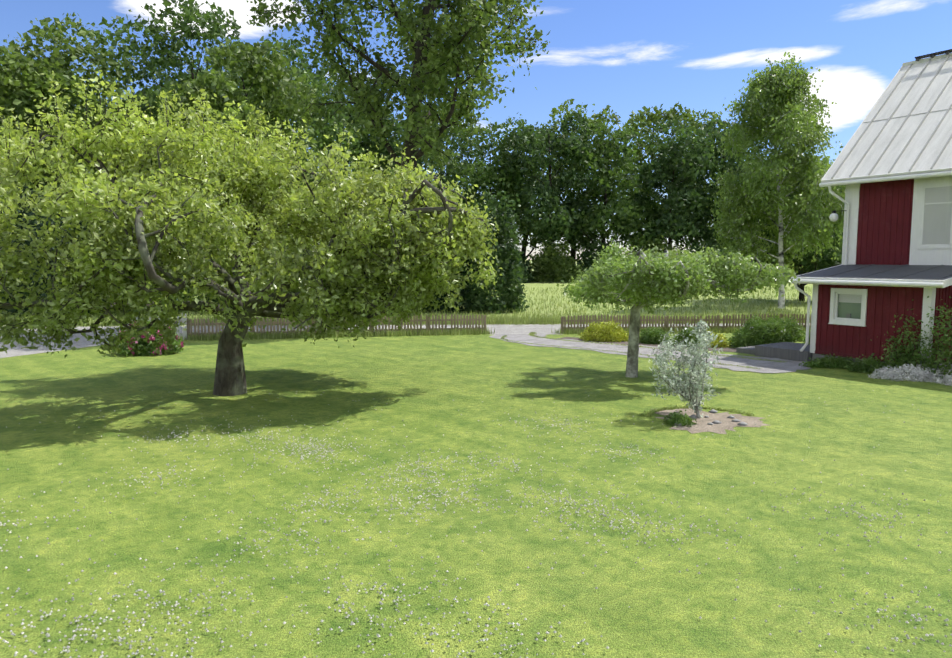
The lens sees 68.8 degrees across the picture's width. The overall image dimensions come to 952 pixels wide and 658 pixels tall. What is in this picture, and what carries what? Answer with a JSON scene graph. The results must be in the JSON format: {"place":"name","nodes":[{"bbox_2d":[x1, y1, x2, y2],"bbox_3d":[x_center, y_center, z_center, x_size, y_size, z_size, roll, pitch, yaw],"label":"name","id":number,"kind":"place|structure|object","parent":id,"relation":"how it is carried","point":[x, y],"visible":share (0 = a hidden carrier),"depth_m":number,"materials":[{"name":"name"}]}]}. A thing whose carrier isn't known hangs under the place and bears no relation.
{"place":"outdoors","nodes":[
{"label":"outdoors","id":0,"kind":"place"},
{"bbox_2d":[0,323,809,357],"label":"gravel road","id":1,"kind":"structure","parent":0,"point":[82,342],"depth_m":29.04,"materials":[{"name":"grey gravel"}]},
{"bbox_2d":[0,285,812,322],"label":"meadow grass","id":2,"kind":"structure","parent":0,"point":[770,301],"depth_m":40.87,"materials":[{"name":"green plant"}]},
{"bbox_2d":[0,260,951,657],"bbox_3d":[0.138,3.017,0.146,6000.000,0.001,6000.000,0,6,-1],"label":"terrain","id":3,"kind":"structure","parent":0,"point":[424,388],"depth_m":8.56,"materials":[{"name":"green plant"}]},
{"bbox_2d":[0,175,48,310],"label":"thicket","id":4,"kind":"object","parent":3,"relation":"on","point":[8,251],"depth_m":39.12,"materials":[{"name":"green plant"}]},
{"bbox_2d":[1,212,90,296],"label":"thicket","id":5,"kind":"object","parent":3,"relation":"on","point":[29,243],"depth_m":47.18,"materials":[{"name":"green plant"}]},
{"bbox_2d":[0,49,107,226],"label":"forest tree","id":6,"kind":"object","parent":3,"relation":"on","point":[47,133],"visible":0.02,"depth_m":79.51,"materials":[{"name":"green plant"}]},
{"bbox_2d":[0,183,110,318],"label":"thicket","id":7,"kind":"object","parent":3,"relation":"on","point":[24,297],"visible":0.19,"depth_m":35.76,"materials":[{"name":"green plant"}]},
{"bbox_2d":[0,12,148,285],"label":"forest tree","id":8,"kind":"object","parent":3,"relation":"on","point":[29,82],"visible":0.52,"depth_m":47.63,"materials":[{"name":"green plant"}]},
{"bbox_2d":[74,55,143,187],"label":"forest tree","id":9,"kind":"object","parent":3,"relation":"on","point":[119,90],"visible":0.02,"depth_m":86.56,"materials":[{"name":"green plant"}]},
{"bbox_2d":[106,318,184,356],"bbox_3d":[-10.557,0.317,22.392,2.381,1.358,2.126,0,6,-1],"label":"peony bush","id":10,"kind":"object","parent":3,"relation":"on","point":[141,348],"visible":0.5,"depth_m":21.91,"materials":[{"name":"green plant"}]},
{"bbox_2d":[96,169,213,316],"bbox_3d":[-17.258,-5.038,39.101,8.424,9.292,8.738,0,6,-1],"label":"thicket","id":11,"kind":"object","parent":3,"relation":"on","point":[178,273],"depth_m":37.72,"materials":[{"name":"green plant"}]},
{"bbox_2d":[108,51,205,219],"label":"forest tree","id":12,"kind":"object","parent":3,"relation":"on","point":[172,75],"visible":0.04,"depth_m":81.51,"materials":[{"name":"green plant"}]},
{"bbox_2d":[127,313,187,339],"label":"garden gate","id":13,"kind":"structure","parent":3,"relation":"on","point":[183,320],"depth_m":25.96,"materials":[{"name":"grey wood"}]},
{"bbox_2d":[86,0,272,181],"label":"forest tree","id":14,"kind":"object","parent":3,"relation":"on","point":[188,16],"visible":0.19,"depth_m":50.77,"materials":[{"name":"green plant"}]},
{"bbox_2d":[179,46,271,108],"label":"forest tree","id":15,"kind":"object","parent":3,"relation":"on","point":[201,72],"visible":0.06,"depth_m":79.82,"materials":[{"name":"green plant"}]},
{"bbox_2d":[156,36,339,235],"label":"forest tree","id":16,"kind":"object","parent":3,"relation":"on","point":[256,60],"visible":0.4,"depth_m":46.16,"materials":[{"name":"green plant"}]},
{"bbox_2d":[0,70,502,395],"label":"apple tree","id":17,"kind":"object","parent":3,"relation":"on","point":[400,248],"visible":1,"depth_m":13.52,"materials":[{"name":"green plant"}]},
{"bbox_2d":[206,232,305,307],"bbox_3d":[-13.001,-3.858,40.746,6.640,6.663,6.722,0,6,-1],"label":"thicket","id":18,"kind":"object","parent":3,"relation":"on","point":[216,300],"depth_m":39.29,"materials":[{"name":"green plant"}]},
{"bbox_2d":[246,31,340,159],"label":"forest tree","id":19,"kind":"object","parent":3,"relation":"on","point":[314,65],"visible":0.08,"depth_m":86.59,"materials":[{"name":"green plant"}]},
{"bbox_2d":[252,39,372,244],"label":"forest tree","id":20,"kind":"object","parent":3,"relation":"on","point":[320,133],"visible":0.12,"depth_m":78.48,"materials":[{"name":"green plant"}]},
{"bbox_2d":[186,314,485,337],"bbox_3d":[-5.222,-0.132,27.203,11.468,0.854,0.132,-1,6,-11],"label":"picket fence","id":21,"kind":"object","parent":3,"relation":"on","point":[217,324],"visible":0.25,"depth_m":27.43,"materials":[{"name":"brown wood"}]},
{"bbox_2d":[307,66,394,182],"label":"forest tree","id":22,"kind":"object","parent":3,"relation":"on","point":[361,140],"visible":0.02,"depth_m":87.89,"materials":[{"name":"green plant"}]},
{"bbox_2d":[339,100,401,179],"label":"forest tree","id":23,"kind":"object","parent":3,"relation":"on","point":[367,145],"depth_m":93.35,"materials":[{"name":"green plant"}]},
{"bbox_2d":[246,0,550,315],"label":"tree","id":24,"kind":"object","parent":3,"relation":"on","point":[437,50],"visible":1,"depth_m":29.96,"materials":[{"name":"green plant"}]},
{"bbox_2d":[354,113,456,190],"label":"forest tree","id":25,"kind":"object","parent":3,"relation":"on","point":[397,127],"visible":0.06,"depth_m":89.62,"materials":[{"name":"green plant"}]},
{"bbox_2d":[8,312,810,326],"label":"road verge grass","id":26,"kind":"structure","parent":3,"relation":"on","point":[525,320],"depth_m":32.38,"materials":[{"name":"green plant"}]},
{"bbox_2d":[420,105,483,217],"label":"forest tree","id":27,"kind":"object","parent":3,"relation":"on","point":[452,145],"visible":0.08,"depth_m":102.69,"materials":[{"name":"green plant"}]},
{"bbox_2d":[416,254,494,313],"bbox_3d":[-1.519,-3.794,40.688,4.858,6.559,5.190,4,7,35],"label":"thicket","id":28,"kind":"object","parent":3,"relation":"on","point":[442,307],"visible":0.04,"depth_m":39.26,"materials":[{"name":"green plant"}]},
{"bbox_2d":[0,389,951,657],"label":"clover flowers","id":29,"kind":"object","parent":3,"relation":"on","point":[396,545],"visible":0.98,"depth_m":7.71,"materials":[{"name":"white plant"}]},
{"bbox_2d":[450,188,529,313],"bbox_3d":[0.667,-4.245,39.554,4.739,7.650,4.631,0,6,-1],"label":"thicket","id":30,"kind":"object","parent":3,"relation":"on","point":[508,292],"visible":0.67,"depth_m":38.85,"materials":[{"name":"green plant"}]},
{"bbox_2d":[444,113,538,250],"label":"forest tree","id":31,"kind":"object","parent":3,"relation":"on","point":[482,177],"visible":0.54,"depth_m":91.72,"materials":[{"name":"green plant"}]},
{"bbox_2d":[180,325,810,340],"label":"tall grass","id":32,"kind":"structure","parent":3,"relation":"on","point":[382,333],"depth_m":27.39,"materials":[{"name":"green plant"}]},
{"bbox_2d":[492,241,534,282],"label":"forest bush","id":33,"kind":"object","parent":3,"relation":"on","point":[526,274],"visible":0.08,"depth_m":88.86,"materials":[{"name":"green plant"}]},
{"bbox_2d":[496,120,574,259],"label":"forest tree","id":34,"kind":"object","parent":3,"relation":"on","point":[524,242],"visible":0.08,"depth_m":103.30,"materials":[{"name":"green plant"}]},
{"bbox_2d":[498,110,601,249],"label":"forest tree","id":35,"kind":"object","parent":3,"relation":"on","point":[546,192],"visible":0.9,"depth_m":90.76,"materials":[{"name":"green plant"}]},
{"bbox_2d":[525,239,585,282],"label":"forest bush","id":36,"kind":"object","parent":3,"relation":"on","point":[554,265],"visible":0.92,"depth_m":89.92,"materials":[{"name":"green plant"}]},
{"bbox_2d":[535,99,621,263],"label":"forest tree","id":37,"kind":"object","parent":3,"relation":"on","point":[600,117],"visible":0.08,"depth_m":103.98,"materials":[{"name":"green plant"}]},
{"bbox_2d":[573,238,629,279],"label":"forest bush","id":38,"kind":"object","parent":3,"relation":"on","point":[588,262],"visible":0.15,"depth_m":92.16,"materials":[{"name":"green plant"}]},
{"bbox_2d":[577,319,628,341],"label":"yellow bush","id":39,"kind":"object","parent":3,"relation":"on","point":[601,331],"visible":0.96,"depth_m":25.61,"materials":[{"name":"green plant"}]},
{"bbox_2d":[555,121,662,259],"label":"forest tree","id":40,"kind":"object","parent":3,"relation":"on","point":[603,177],"visible":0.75,"depth_m":92.72,"materials":[{"name":"green plant"}]},
{"bbox_2d":[501,332,786,417],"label":"edge grass tufts","id":41,"kind":"object","parent":3,"relation":"on","point":[651,412],"visible":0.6,"depth_m":19.83,"materials":[{"name":"green plant"}]},
{"bbox_2d":[608,102,696,249],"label":"forest tree","id":42,"kind":"object","parent":3,"relation":"on","point":[666,116],"visible":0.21,"depth_m":101.80,"materials":[{"name":"green plant"}]},
{"bbox_2d":[624,232,681,258],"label":"forest bush","id":43,"kind":"object","parent":3,"relation":"on","point":[664,246],"visible":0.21,"depth_m":92.66,"materials":[{"name":"green plant"}]},
{"bbox_2d":[624,115,728,250],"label":"forest tree","id":44,"kind":"object","parent":3,"relation":"on","point":[679,197],"visible":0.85,"depth_m":92.29,"materials":[{"name":"green plant"}]},
{"bbox_2d":[556,238,799,377],"bbox_3d":[4.833,-0.428,17.714,5.744,3.653,4.933,0,6,-1],"label":"apple tree","id":45,"kind":"object","parent":3,"relation":"on","point":[643,279],"visible":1,"depth_m":16.38,"materials":[{"name":"green plant"}]},
{"bbox_2d":[561,313,810,332],"bbox_3d":[8.936,-0.253,28.706,10.969,0.794,0.132,0,6,-4],"label":"picket fence","id":46,"kind":"object","parent":3,"relation":"on","point":[666,319],"visible":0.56,"depth_m":28.58,"materials":[{"name":"brown wood"}]},
{"bbox_2d":[670,323,701,346],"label":"green shrub","id":47,"kind":"object","parent":3,"relation":"on","point":[685,334],"visible":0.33,"depth_m":24.23,"materials":[{"name":"green plant"}]},
{"bbox_2d":[659,109,726,250],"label":"forest tree","id":48,"kind":"object","parent":3,"relation":"on","point":[697,123],"visible":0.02,"depth_m":103.85,"materials":[{"name":"green plant"}]},
{"bbox_2d":[680,240,728,258],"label":"forest bush","id":49,"kind":"object","parent":3,"relation":"on","point":[697,246],"visible":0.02,"depth_m":91.67,"materials":[{"name":"green plant"}]},
{"bbox_2d":[653,408,767,433],"bbox_3d":[4.477,1.708,13.104,2.123,0.001,2.167,0,6,-1],"label":"soil bed","id":50,"kind":"object","parent":3,"relation":"on","point":[701,425],"depth_m":12.96,"materials":[{"name":"brown soil"}]},
{"bbox_2d":[663,410,696,426],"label":"small plant","id":51,"kind":"object","parent":50,"relation":"on","point":[680,418],"visible":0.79,"depth_m":12.69,"materials":[{"name":"green plant"}]},
{"bbox_2d":[648,319,722,418],"bbox_3d":[4.014,0.824,13.242,1.426,2.057,1.739,3,7,30],"label":"silver shrub","id":52,"kind":"object","parent":50,"relation":"on","point":[694,398],"visible":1,"depth_m":13.04,"materials":[{"name":"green plant"}]},
{"bbox_2d":[674,409,747,425],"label":"bed stones","id":53,"kind":"object","parent":50,"relation":"on","point":[742,423],"visible":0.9,"depth_m":12.91,"materials":[{"name":"grey stone"}]},
{"bbox_2d":[675,116,759,248],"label":"forest tree","id":54,"kind":"object","parent":3,"relation":"on","point":[729,163],"visible":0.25,"depth_m":95.42,"materials":[{"name":"green plant"}]},
{"bbox_2d":[711,213,728,247],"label":"forest tree","id":55,"kind":"object","parent":3,"relation":"on","point":[717,239],"depth_m":95.85,"materials":[{"name":"green plant"}]},
{"bbox_2d":[726,314,796,347],"bbox_3d":[9.735,0.172,23.700,2.192,1.300,2.021,0,6,-1],"label":"rose bush","id":56,"kind":"object","parent":3,"relation":"on","point":[750,333],"visible":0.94,"depth_m":23.37,"materials":[{"name":"green plant"}]},
{"bbox_2d":[706,52,845,308],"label":"birch tree","id":57,"kind":"object","parent":3,"relation":"on","point":[774,94],"visible":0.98,"depth_m":41.02,"materials":[{"name":"green plant"}]},
{"bbox_2d":[758,314,805,341],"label":"shrub","id":58,"kind":"object","parent":3,"relation":"on","point":[794,329],"visible":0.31,"depth_m":25.75,"materials":[{"name":"green plant"}]},
{"bbox_2d":[741,160,845,300],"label":"forest tree","id":59,"kind":"object","parent":3,"relation":"on","point":[824,262],"visible":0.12,"depth_m":46.98,"materials":[{"name":"green plant"}]},
{"bbox_2d":[802,330,810,343],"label":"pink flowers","id":60,"kind":"object","parent":3,"relation":"on","point":[805,337],"visible":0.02,"depth_m":24.85,"materials":[{"name":"green plant"}]},
{"bbox_2d":[796,251,823,275],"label":"tree","id":61,"kind":"object","parent":3,"relation":"on","point":[812,262],"visible":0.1,"depth_m":92.90,"materials":[{"name":"green plant"}]},
{"bbox_2d":[799,354,851,368],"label":"wall plants","id":62,"kind":"object","parent":3,"relation":"on","point":[833,362],"depth_m":19.38,"materials":[{"name":"green plant"}]},
{"bbox_2d":[736,49,951,370],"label":"red house","id":63,"kind":"structure","parent":3,"relation":"on","point":[890,168],"depth_m":20.27,"materials":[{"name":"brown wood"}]},
{"bbox_2d":[844,354,892,373],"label":"wall plants","id":64,"kind":"object","parent":3,"relation":"on","point":[868,364],"depth_m":18.63,"materials":[{"name":"green plant"}]},
{"bbox_2d":[868,364,949,381],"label":"flowering ground plants","id":65,"kind":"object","parent":3,"relation":"on","point":[899,373],"depth_m":17.44,"materials":[{"name":"grey plant"}]},
{"bbox_2d":[886,296,951,378],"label":"climbing shrub","id":66,"kind":"object","parent":3,"relation":"on","point":[941,347],"visible":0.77,"depth_m":17.51,"materials":[{"name":"green plant"}]},
{"bbox_2d":[935,373,951,385],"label":"flowering ground plants","id":67,"kind":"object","parent":3,"relation":"on","point":[947,380],"depth_m":16.83,"materials":[{"name":"grey plant"}]},
{"bbox_2d":[0,0,951,259],"label":"sky","id":68,"kind":"structure","parent":0,"point":[626,56],"materials":[{"name":"blue"}]},
{"bbox_2d":[489,334,810,372],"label":"garden path","id":69,"kind":"structure","parent":0,"point":[777,367],"depth_m":22.73,"materials":[{"name":"grey gravel"}]},
{"bbox_2d":[639,326,671,344],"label":"green shrub","id":70,"kind":"object","parent":69,"relation":"on","point":[653,336],"visible":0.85,"depth_m":24.85,"materials":[{"name":"green plant"}]},
{"bbox_2d":[703,331,731,347],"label":"green shrub","id":71,"kind":"object","parent":69,"relation":"on","point":[723,343],"visible":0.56,"depth_m":23.82,"materials":[{"name":"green plant"}]},
{"bbox_2d":[870,331,930,375],"bbox_3d":[11.033,0.828,18.112,1.311,1.625,1.233,-4,7,-34],"label":"bush","id":72,"kind":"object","parent":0,"point":[900,361],"depth_m":18.06,"materials":[{"name":"green plant"}]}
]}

